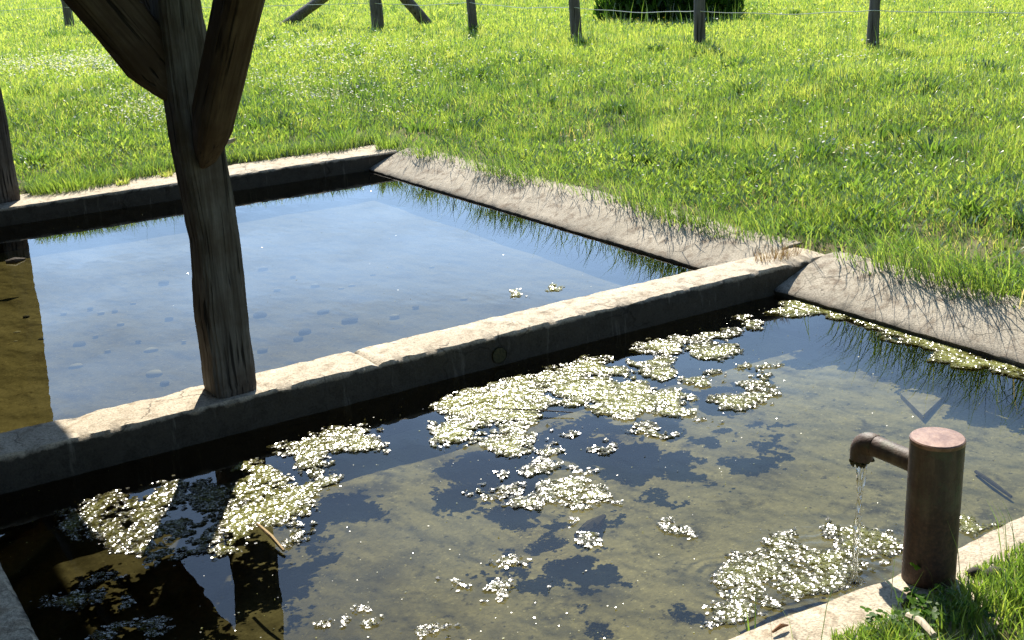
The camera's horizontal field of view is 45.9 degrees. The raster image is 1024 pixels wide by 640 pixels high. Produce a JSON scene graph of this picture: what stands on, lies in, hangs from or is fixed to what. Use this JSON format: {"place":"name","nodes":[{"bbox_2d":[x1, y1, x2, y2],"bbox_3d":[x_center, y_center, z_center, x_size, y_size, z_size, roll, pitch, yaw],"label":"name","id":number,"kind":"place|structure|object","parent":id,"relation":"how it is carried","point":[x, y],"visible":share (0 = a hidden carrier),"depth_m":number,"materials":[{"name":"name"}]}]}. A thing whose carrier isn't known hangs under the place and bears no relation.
{"place":"outdoors","nodes":[
{"label":"outdoors","id":0,"kind":"place"},
{"bbox_2d":[5,257,24,263],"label":"dark leaf","id":1,"kind":"object","parent":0,"point":[14,260],"visible":1,"depth_m":7.17,"materials":[{"name":"brown plant"}]},
{"bbox_2d":[0,193,638,432],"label":"basin floor","id":2,"kind":"structure","parent":0,"point":[43,288],"depth_m":6.90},
{"bbox_2d":[68,363,83,368],"bbox_3d":[-2.110,0.223,5.849,0.069,0.024,0.049,-12,20,-26],"label":"stone","id":3,"kind":"object","parent":2,"relation":"on","point":[76,365],"visible":1,"depth_m":5.83,"materials":[{"name":"stone"}]},
{"bbox_2d":[73,341,85,346],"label":"stone","id":4,"kind":"object","parent":2,"relation":"on","point":[79,343],"visible":1,"depth_m":6.16,"materials":[{"name":"stone"}]},
{"bbox_2d":[143,347,157,352],"bbox_3d":[-1.801,0.151,6.032,0.073,0.026,0.054,-11,20,-26],"label":"stone","id":5,"kind":"object","parent":2,"relation":"on","point":[150,349],"visible":1,"depth_m":6.01,"materials":[{"name":"stone"}]},
{"bbox_2d":[146,370,162,376],"bbox_3d":[-1.686,0.252,5.697,0.076,0.031,0.072,-12,20,-27],"label":"stone","id":6,"kind":"object","parent":2,"relation":"on","point":[153,373],"visible":1,"depth_m":5.68,"materials":[{"name":"grey stone"}]},
{"bbox_2d":[158,280,168,284],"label":"stone","id":7,"kind":"object","parent":2,"relation":"on","point":[163,282],"visible":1,"depth_m":7.23,"materials":[{"name":"stone"}]},
{"bbox_2d":[160,380,169,384],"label":"stone","id":8,"kind":"object","parent":2,"relation":"on","point":[165,382],"visible":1,"depth_m":5.56,"materials":[{"name":"stone"}]},
{"bbox_2d":[253,311,266,317],"bbox_3d":[-1.361,-0.028,6.529,0.073,0.038,0.079,-5,18,-7],"label":"stone","id":9,"kind":"object","parent":2,"relation":"on","point":[260,314],"visible":1,"depth_m":6.50,"materials":[{"name":"stone"}]},
{"bbox_2d":[257,348,267,352],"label":"stone","id":10,"kind":"object","parent":2,"relation":"on","point":[261,350],"visible":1,"depth_m":5.94,"materials":[{"name":"stone"}]},
{"bbox_2d":[258,266,267,270],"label":"stone","id":11,"kind":"object","parent":2,"relation":"on","point":[262,268],"visible":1,"depth_m":7.44,"materials":[{"name":"stone"}]},
{"bbox_2d":[293,336,302,340],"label":"stone","id":12,"kind":"object","parent":2,"relation":"on","point":[298,338],"visible":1,"depth_m":6.09,"materials":[{"name":"stone"}]},
{"bbox_2d":[298,328,310,334],"bbox_3d":[-1.063,0.061,6.206,0.060,0.038,0.074,15,24,43],"label":"stone","id":13,"kind":"object","parent":2,"relation":"on","point":[304,331],"visible":1,"depth_m":6.19,"materials":[{"name":"grey stone"}]},
{"bbox_2d":[311,283,319,287],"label":"stone","id":14,"kind":"object","parent":2,"relation":"on","point":[314,285],"visible":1,"depth_m":7.02,"materials":[{"name":"stone"}]},
{"bbox_2d":[317,309,328,313],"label":"stone","id":15,"kind":"object","parent":2,"relation":"on","point":[323,311],"visible":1,"depth_m":6.52,"materials":[{"name":"stone"}]},
{"bbox_2d":[341,318,348,323],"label":"stone","id":16,"kind":"object","parent":2,"relation":"on","point":[344,321],"visible":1,"depth_m":6.34,"materials":[{"name":"grey stone"}]},
{"bbox_2d":[348,317,357,322],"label":"stone","id":17,"kind":"object","parent":2,"relation":"on","point":[352,319],"visible":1,"depth_m":6.35,"materials":[{"name":"stone"}]},
{"bbox_2d":[389,314,399,318],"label":"stone","id":18,"kind":"object","parent":2,"relation":"on","point":[393,316],"visible":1,"depth_m":6.38,"materials":[{"name":"grey stone"}]},
{"bbox_2d":[369,148,800,282],"bbox_3d":[0.243,-0.699,7.957,0.564,0.357,4.215,-13,21,-30],"label":"sloped apron","id":19,"kind":"object","parent":2,"relation":"on","point":[612,238],"visible":0.74,"depth_m":7.52,"materials":[{"name":"concrete"}]},
{"bbox_2d":[0,329,1023,639],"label":"basin floor","id":20,"kind":"structure","parent":0,"point":[376,511],"depth_m":4.09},
{"bbox_2d":[0,247,824,543],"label":"dividing wall","id":21,"kind":"structure","parent":20,"relation":"on","point":[192,434],"depth_m":4.78,"materials":[{"name":"concrete"}]},
{"bbox_2d":[63,0,264,398],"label":"timber post","id":22,"kind":"object","parent":21,"relation":"on","point":[183,64],"visible":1,"depth_m":4.16,"materials":[{"name":"brown wood"}]},
{"bbox_2d":[754,240,806,261],"bbox_3d":[1.329,-0.350,6.040,0.346,0.080,0.199,-13,21,-30],"label":"weed","id":23,"kind":"object","parent":21,"relation":"on","point":[782,253],"visible":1,"depth_m":6.03,"materials":[{"name":"beige plant"}]},
{"bbox_2d":[574,514,605,538],"bbox_3d":[0.272,0.683,4.019,0.052,0.051,0.175,12,23,38],"label":"sunken leaf","id":24,"kind":"object","parent":20,"relation":"on","point":[593,524],"visible":0.78,"depth_m":3.99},
{"bbox_2d":[774,251,1023,410],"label":"sloped apron","id":25,"kind":"object","parent":20,"relation":"on","point":[980,327],"visible":0.83,"depth_m":5.36,"materials":[{"name":"concrete"}]},
{"bbox_2d":[900,381,943,420],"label":"stone slab","id":26,"kind":"structure","parent":20,"relation":"on","point":[922,400],"depth_m":4.95,"materials":[{"name":"grey stone"}]},
{"bbox_2d":[974,470,1012,497],"bbox_3d":[1.673,0.569,4.209,0.016,0.018,0.214,-6,18,-10],"label":"twig","id":27,"kind":"object","parent":20,"relation":"on","point":[991,482],"visible":1,"depth_m":4.20,"materials":[{"name":"grey wood"}]},
{"bbox_2d":[0,0,1023,639],"bbox_3d":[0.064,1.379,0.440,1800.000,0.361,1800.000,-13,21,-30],"label":"ground","id":28,"kind":"structure","parent":0,"point":[920,226],"depth_m":10.00,"materials":[{"name":"green plant"}]},
{"bbox_2d":[0,563,38,639],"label":"kerb wall","id":29,"kind":"structure","parent":28,"relation":"on","point":[14,622],"depth_m":3.09,"materials":[{"name":"concrete"}]},
{"bbox_2d":[0,145,396,252],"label":"rim wall","id":30,"kind":"structure","parent":28,"relation":"on","point":[27,220],"depth_m":8.70,"materials":[{"name":"concrete"}]},
{"bbox_2d":[0,88,19,203],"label":"timber post","id":31,"kind":"object","parent":30,"relation":"on","point":[9,189],"visible":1,"depth_m":8.24,"materials":[{"name":"brown wood"}]},
{"bbox_2d":[22,168,117,195],"bbox_3d":[-3.144,-0.997,8.625,0.701,0.130,0.346,-13,21,-30],"label":"grass tuft","id":32,"kind":"object","parent":30,"relation":"on","point":[71,184],"visible":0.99,"depth_m":8.59,"materials":[{"name":"green plant"}]},
{"bbox_2d":[114,174,131,185],"bbox_3d":[-2.808,-1.012,8.715,0.159,0.074,0.112,-13,21,-30],"label":"grass tuft","id":33,"kind":"object","parent":30,"relation":"on","point":[123,182],"visible":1,"depth_m":8.71,"materials":[{"name":"green plant"}]},
{"bbox_2d":[158,169,172,176],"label":"grass tuft","id":34,"kind":"object","parent":30,"relation":"on","point":[166,174],"visible":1,"depth_m":8.95,"materials":[{"name":"plant"}]},
{"bbox_2d":[370,130,405,149],"bbox_3d":[-0.998,-1.463,9.720,0.330,0.169,0.290,5,19,22],"label":"grass tuft","id":35,"kind":"object","parent":30,"relation":"on","point":[381,145],"visible":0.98,"depth_m":9.71,"materials":[{"name":"green plant"}]},
{"bbox_2d":[0,0,1018,193],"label":"daisies","id":36,"kind":"object","parent":28,"relation":"on","point":[95,60],"visible":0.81,"depth_m":12.94,"materials":[{"name":"white plant"}]},
{"bbox_2d":[3,0,1023,48],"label":"wire fence","id":37,"kind":"object","parent":28,"relation":"on","point":[376,10],"visible":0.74,"depth_m":15.32,"materials":[{"name":"brown wood"}]},
{"bbox_2d":[11,5,1022,144],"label":"buttercups","id":38,"kind":"object","parent":28,"relation":"on","point":[524,76],"visible":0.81,"depth_m":12.42,"materials":[{"name":"yellow plant"}]},
{"bbox_2d":[590,0,749,22],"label":"bush","id":39,"kind":"object","parent":28,"relation":"on","point":[660,6],"visible":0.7,"depth_m":17.93,"materials":[{"name":"green plant"}]},
{"bbox_2d":[729,516,1023,639],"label":"rim wall","id":40,"kind":"structure","parent":28,"relation":"on","point":[846,609],"depth_m":2.95,"materials":[{"name":"concrete"}]},
{"bbox_2d":[772,623,788,632],"bbox_3d":[0.632,0.725,2.859,0.051,0.013,0.012,-13,21,-30],"label":"dead leaf","id":41,"kind":"object","parent":40,"relation":"on","point":[778,627],"visible":1,"depth_m":2.85,"materials":[{"name":"brown plant"}]},
{"bbox_2d":[901,597,911,607],"bbox_3d":[0.965,0.689,2.943,0.045,0.029,0.028,-13,21,-30],"label":"stone","id":42,"kind":"object","parent":40,"relation":"on","point":[905,600],"visible":0.39,"depth_m":2.93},
{"bbox_2d":[849,427,965,589],"bbox_3d":[0.994,0.460,3.093,0.132,0.418,0.331,-13,21,-30],"label":"water spout","id":43,"kind":"object","parent":40,"relation":"on","point":[930,460],"visible":0.98,"depth_m":2.97,"materials":[{"name":"metal"}]},
{"bbox_2d":[851,466,866,583],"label":"water stream","id":44,"kind":"structure","parent":43,"relation":"attached to","point":[860,480],"depth_m":3.24,"materials":[{"name":"clear liquid"}]},
{"bbox_2d":[860,562,994,639],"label":"clover","id":45,"kind":"object","parent":40,"relation":"on","point":[914,602],"visible":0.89,"depth_m":2.83,"materials":[{"name":"green plant"}]},
{"bbox_2d":[967,567,979,576],"bbox_3d":[1.171,0.640,3.066,0.041,0.026,0.026,-13,21,-30],"label":"stone","id":46,"kind":"object","parent":40,"relation":"on","point":[972,571],"visible":0.84,"depth_m":3.06,"materials":[{"name":"grey stone"}]},
{"bbox_2d":[984,566,1001,579],"bbox_3d":[1.215,0.642,3.053,0.061,0.040,0.039,-13,21,-30],"label":"stone","id":47,"kind":"object","parent":40,"relation":"on","point":[991,569],"visible":0.39,"depth_m":3.04,"materials":[{"name":"grey stone"}]},
{"bbox_2d":[764,502,1023,639],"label":"grass","id":48,"kind":"structure","parent":28,"relation":"on","point":[1013,596],"depth_m":2.86,"materials":[{"name":"green plant"}]},
{"bbox_2d":[905,612,936,637],"bbox_3d":[0.937,0.699,2.770,0.019,0.031,0.115,-6,18,-11],"label":"wood piece","id":49,"kind":"object","parent":48,"relation":"on","point":[925,625],"visible":0.92,"depth_m":2.75,"materials":[{"name":"beige wood"}]},
{"bbox_2d":[509,288,527,296],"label":"algae patch","id":50,"kind":"object","parent":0,"point":[516,292],"visible":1,"depth_m":6.08,"materials":[{"name":"white plant"}]},
{"bbox_2d":[546,283,562,290],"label":"algae patch","id":51,"kind":"object","parent":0,"point":[551,285],"visible":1,"depth_m":6.13,"materials":[{"name":"white plant"}]},
{"label":"water","id":52,"kind":"structure","parent":0,"visible":0},
{"bbox_2d":[30,586,107,611],"bbox_3d":[-1.249,0.790,3.395,0.214,0.008,0.125,-5,18,-7],"label":"algae patch","id":53,"kind":"object","parent":52,"relation":"on","point":[72,600],"visible":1,"depth_m":3.40,"materials":[{"name":"grey plant"}]},
{"bbox_2d":[78,571,134,587],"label":"algae patch","id":54,"kind":"object","parent":52,"relation":"on","point":[93,580],"visible":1,"depth_m":3.51,"materials":[{"name":"grey plant"}]},
{"bbox_2d":[117,594,136,611],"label":"algae patch","id":55,"kind":"object","parent":52,"relation":"on","point":[125,604],"visible":1,"depth_m":3.37,"materials":[{"name":"white plant"}]},
{"bbox_2d":[53,474,200,554],"bbox_3d":[-1.204,0.635,3.875,0.469,0.008,0.529,-13,21,-30],"label":"algae raft","id":56,"kind":"object","parent":52,"relation":"on","point":[146,515],"visible":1,"depth_m":3.88,"materials":[{"name":"plant"}]},
{"bbox_2d":[85,615,174,639],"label":"algae patch","id":57,"kind":"object","parent":52,"relation":"on","point":[150,628],"visible":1,"depth_m":3.24,"materials":[{"name":"white plant"}]},
{"bbox_2d":[135,477,251,568],"bbox_3d":[-0.988,0.633,3.848,0.257,0.008,0.630,-1,18,4],"label":"algae raft","id":58,"kind":"object","parent":52,"relation":"on","point":[211,501],"visible":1,"depth_m":3.82,"materials":[{"name":"plant"}]},
{"bbox_2d":[256,523,284,551],"bbox_3d":[-0.737,0.661,3.687,0.012,0.023,0.196,-14,21,-31],"label":"reed piece","id":59,"kind":"object","parent":52,"relation":"on","point":[270,535],"visible":1,"depth_m":3.67,"materials":[{"name":"beige plant"}]},
{"bbox_2d":[208,458,343,557],"bbox_3d":[-0.758,0.589,3.951,0.405,0.008,0.727,-4,18,-4],"label":"algae raft","id":60,"kind":"object","parent":52,"relation":"on","point":[274,506],"visible":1,"depth_m":3.95,"materials":[{"name":"plant"}]},
{"bbox_2d":[281,535,310,547],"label":"algae patch","id":61,"kind":"object","parent":52,"relation":"on","point":[289,543],"visible":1,"depth_m":3.67,"materials":[{"name":"white plant"}]},
{"bbox_2d":[286,520,317,539],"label":"algae patch","id":62,"kind":"object","parent":52,"relation":"on","point":[295,532],"visible":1,"depth_m":3.74,"materials":[{"name":"plant"}]},
{"bbox_2d":[298,467,334,478],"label":"algae patch","id":63,"kind":"object","parent":52,"relation":"on","point":[314,472],"visible":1,"depth_m":4.15,"materials":[{"name":"white plant"}]},
{"bbox_2d":[267,419,390,471],"bbox_3d":[-0.640,0.450,4.369,0.420,0.008,0.365,-13,21,-30],"label":"algae raft","id":64,"kind":"object","parent":52,"relation":"on","point":[308,452],"visible":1,"depth_m":4.37,"materials":[{"name":"white plant"}]},
{"bbox_2d":[313,604,361,626],"bbox_3d":[-0.453,0.800,3.249,0.155,0.007,0.073,-17,22,-37],"label":"algae patch","id":65,"kind":"object","parent":52,"relation":"on","point":[324,623],"visible":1,"depth_m":3.23,"materials":[{"name":"white plant"}]},
{"bbox_2d":[358,605,382,627],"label":"algae patch","id":66,"kind":"object","parent":52,"relation":"on","point":[364,622],"visible":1,"depth_m":3.23,"materials":[{"name":"white plant"}]},
{"bbox_2d":[414,622,469,639],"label":"algae patch","id":67,"kind":"object","parent":52,"relation":"on","point":[422,630],"visible":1,"depth_m":3.18,"materials":[{"name":"white plant"}]},
{"bbox_2d":[436,576,472,591],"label":"algae patch","id":68,"kind":"object","parent":52,"relation":"on","point":[468,586],"visible":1,"depth_m":3.39,"materials":[{"name":"white plant"}]},
{"bbox_2d":[462,482,500,499],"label":"algae patch","id":69,"kind":"object","parent":52,"relation":"on","point":[485,495],"visible":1,"depth_m":3.93,"materials":[{"name":"plant"}]},
{"bbox_2d":[479,577,515,602],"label":"algae patch","id":70,"kind":"object","parent":52,"relation":"on","point":[494,586],"visible":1,"depth_m":3.36,"materials":[{"name":"white plant"}]},
{"bbox_2d":[493,469,509,480],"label":"algae patch","id":71,"kind":"object","parent":52,"relation":"on","point":[503,474],"visible":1,"depth_m":4.07,"materials":[{"name":"white plant"}]},
{"bbox_2d":[489,481,526,498],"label":"algae patch","id":72,"kind":"object","parent":52,"relation":"on","point":[517,491],"visible":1,"depth_m":3.96,"materials":[{"name":"white plant"}]},
{"bbox_2d":[2,210,1019,639],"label":"floating specks","id":73,"kind":"object","parent":52,"relation":"on","point":[486,492],"visible":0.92,"depth_m":3.91,"materials":[{"name":"white plant"}]},
{"bbox_2d":[489,546,534,568],"bbox_3d":[-0.003,0.692,3.518,0.134,0.007,0.106,-7,18,-14],"label":"algae patch","id":74,"kind":"object","parent":52,"relation":"on","point":[510,559],"visible":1,"depth_m":3.50,"materials":[{"name":"white plant"}]},
{"bbox_2d":[501,491,562,508],"bbox_3d":[0.074,0.577,3.867,0.191,0.008,0.128,5,19,23],"label":"algae patch","id":75,"kind":"object","parent":52,"relation":"on","point":[530,501],"visible":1,"depth_m":3.86,"materials":[{"name":"plant"}]},
{"bbox_2d":[517,457,562,479],"bbox_3d":[0.097,0.501,4.103,0.121,0.007,0.159,10,22,35],"label":"algae patch","id":76,"kind":"object","parent":52,"relation":"on","point":[546,464],"visible":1,"depth_m":4.11,"materials":[{"name":"white plant"}]},
{"bbox_2d":[534,447,564,458],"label":"algae raft","id":77,"kind":"object","parent":52,"relation":"on","point":[549,451],"visible":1,"depth_m":4.22,"materials":[{"name":"white plant"}]},
{"bbox_2d":[544,438,558,447],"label":"algae patch","id":78,"kind":"object","parent":52,"relation":"on","point":[555,442],"visible":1,"depth_m":4.29,"materials":[{"name":"white plant"}]},
{"bbox_2d":[427,355,697,456],"bbox_3d":[0.150,0.333,4.620,1.083,0.009,0.812,-13,21,-30],"label":"algae raft","id":79,"kind":"object","parent":52,"relation":"on","point":[471,409],"visible":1,"depth_m":4.67,"materials":[{"name":"white plant"}]},
{"bbox_2d":[495,408,573,412],"bbox_3d":[0.083,0.342,4.576,0.304,0.009,0.009,2,18,14],"label":"stick","id":80,"kind":"object","parent":79,"relation":"on","point":[534,410],"visible":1,"depth_m":4.57,"materials":[{"name":"brown wood"}]},
{"bbox_2d":[545,424,580,437],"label":"algae patch","id":81,"kind":"object","parent":52,"relation":"on","point":[572,433],"visible":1,"depth_m":4.37,"materials":[{"name":"white plant"}]},
{"bbox_2d":[535,476,622,510],"bbox_3d":[0.208,0.560,3.900,0.232,0.008,0.303,-13,21,-30],"label":"algae raft","id":82,"kind":"object","parent":52,"relation":"on","point":[564,488],"visible":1,"depth_m":3.91,"materials":[{"name":"plant"}]},
{"bbox_2d":[566,465,599,473],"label":"algae patch","id":83,"kind":"object","parent":52,"relation":"on","point":[578,470],"visible":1,"depth_m":4.07,"materials":[{"name":"white plant"}]},
{"bbox_2d":[567,516,603,547],"bbox_3d":[0.230,0.637,3.657,0.112,0.007,0.206,-3,18,-1],"label":"algae patch","id":84,"kind":"object","parent":52,"relation":"on","point":[586,537],"visible":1,"depth_m":3.61,"materials":[{"name":"plant"}]},
{"bbox_2d":[586,437,618,454],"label":"algae patch","id":85,"kind":"object","parent":52,"relation":"on","point":[609,448],"visible":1,"depth_m":4.23,"materials":[{"name":"white plant"}]},
{"bbox_2d":[625,354,677,372],"bbox_3d":[0.595,0.178,5.040,0.228,0.008,0.184,-6,18,-9],"label":"algae patch","id":86,"kind":"object","parent":52,"relation":"on","point":[658,362],"visible":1,"depth_m":5.04,"materials":[{"name":"white plant"}]},
{"bbox_2d":[626,420,679,438],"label":"algae raft","id":87,"kind":"object","parent":52,"relation":"on","point":[650,427],"visible":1,"depth_m":4.37,"materials":[{"name":"white plant"}]},
{"bbox_2d":[629,338,683,358],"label":"algae raft","id":88,"kind":"object","parent":52,"relation":"on","point":[663,347],"visible":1,"depth_m":5.22,"materials":[{"name":"white plant"}]},
{"bbox_2d":[638,363,684,383],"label":"algae patch","id":89,"kind":"object","parent":52,"relation":"on","point":[659,373],"visible":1,"depth_m":4.92,"materials":[{"name":"white plant"}]},
{"bbox_2d":[656,516,697,539],"bbox_3d":[0.498,0.629,3.644,0.087,0.007,0.168,-13,21,-30],"label":"algae patch","id":90,"kind":"object","parent":52,"relation":"on","point":[685,530],"visible":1,"depth_m":3.65,"materials":[{"name":"plant"}]},
{"bbox_2d":[678,376,726,387],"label":"algae patch","id":91,"kind":"object","parent":52,"relation":"on","point":[702,381],"visible":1,"depth_m":4.82,"materials":[{"name":"white plant"}]},
{"bbox_2d":[666,327,744,343],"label":"algae raft","id":92,"kind":"object","parent":52,"relation":"on","point":[728,332],"visible":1,"depth_m":5.34,"materials":[{"name":"white plant"}]},
{"bbox_2d":[692,416,724,426],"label":"algae patch","id":93,"kind":"object","parent":52,"relation":"on","point":[698,419],"visible":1,"depth_m":4.45,"materials":[{"name":"white plant"}]},
{"bbox_2d":[683,339,743,360],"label":"algae raft","id":94,"kind":"object","parent":52,"relation":"on","point":[697,350],"visible":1,"depth_m":5.15,"materials":[{"name":"white plant"}]},
{"bbox_2d":[703,369,726,375],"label":"algae patch","id":95,"kind":"object","parent":52,"relation":"on","point":[712,371],"visible":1,"depth_m":4.91,"materials":[{"name":"white plant"}]},
{"bbox_2d":[731,593,755,634],"bbox_3d":[0.592,0.770,2.937,0.133,0.177,0.219,-13,21,-30],"label":"weed","id":96,"kind":"object","parent":52,"relation":"on","point":[748,629],"visible":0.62,"depth_m":2.99,"materials":[{"name":"green plant"}]},
{"bbox_2d":[706,383,782,410],"bbox_3d":[0.894,0.297,4.627,0.308,0.008,0.220,-13,21,-30],"label":"algae raft","id":97,"kind":"object","parent":52,"relation":"on","point":[737,401],"visible":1,"depth_m":4.62,"materials":[{"name":"white plant"}]},
{"bbox_2d":[736,362,756,369],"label":"algae patch","id":98,"kind":"object","parent":52,"relation":"on","point":[744,365],"visible":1,"depth_m":4.96,"materials":[{"name":"white plant"}]},
{"bbox_2d":[734,314,764,329],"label":"algae raft","id":99,"kind":"object","parent":52,"relation":"on","point":[753,324],"visible":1,"depth_m":5.49,"materials":[{"name":"white plant"}]},
{"bbox_2d":[735,372,780,388],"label":"algae patch","id":100,"kind":"object","parent":52,"relation":"on","point":[759,383],"visible":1,"depth_m":4.78,"materials":[{"name":"white plant"}]},
{"bbox_2d":[755,363,784,371],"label":"algae patch","id":101,"kind":"object","parent":52,"relation":"on","point":[766,365],"visible":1,"depth_m":4.94,"materials":[{"name":"white plant"}]},
{"bbox_2d":[703,517,902,629],"bbox_3d":[0.773,0.689,3.414,0.793,0.009,0.395,-13,21,-30],"label":"algae raft","id":102,"kind":"object","parent":52,"relation":"on","point":[745,575],"visible":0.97,"depth_m":3.39,"materials":[{"name":"white plant"}]},
{"bbox_2d":[847,578,866,590],"bbox_3d":[0.939,0.721,3.306,0.069,0.007,0.083,11,22,36],"label":"foam","id":103,"kind":"object","parent":52,"relation":"on","point":[857,584],"visible":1,"depth_m":3.30,"materials":[{"name":"liquid"}]},
{"bbox_2d":[763,300,1023,378],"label":"algae raft","id":104,"kind":"object","parent":52,"relation":"on","point":[957,357],"visible":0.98,"depth_m":5.12,"materials":[{"name":"white plant"}]},
{"bbox_2d":[959,514,1003,537],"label":"algae raft","id":105,"kind":"object","parent":52,"relation":"on","point":[968,526],"visible":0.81,"depth_m":3.58,"materials":[{"name":"plant"}]}
]}

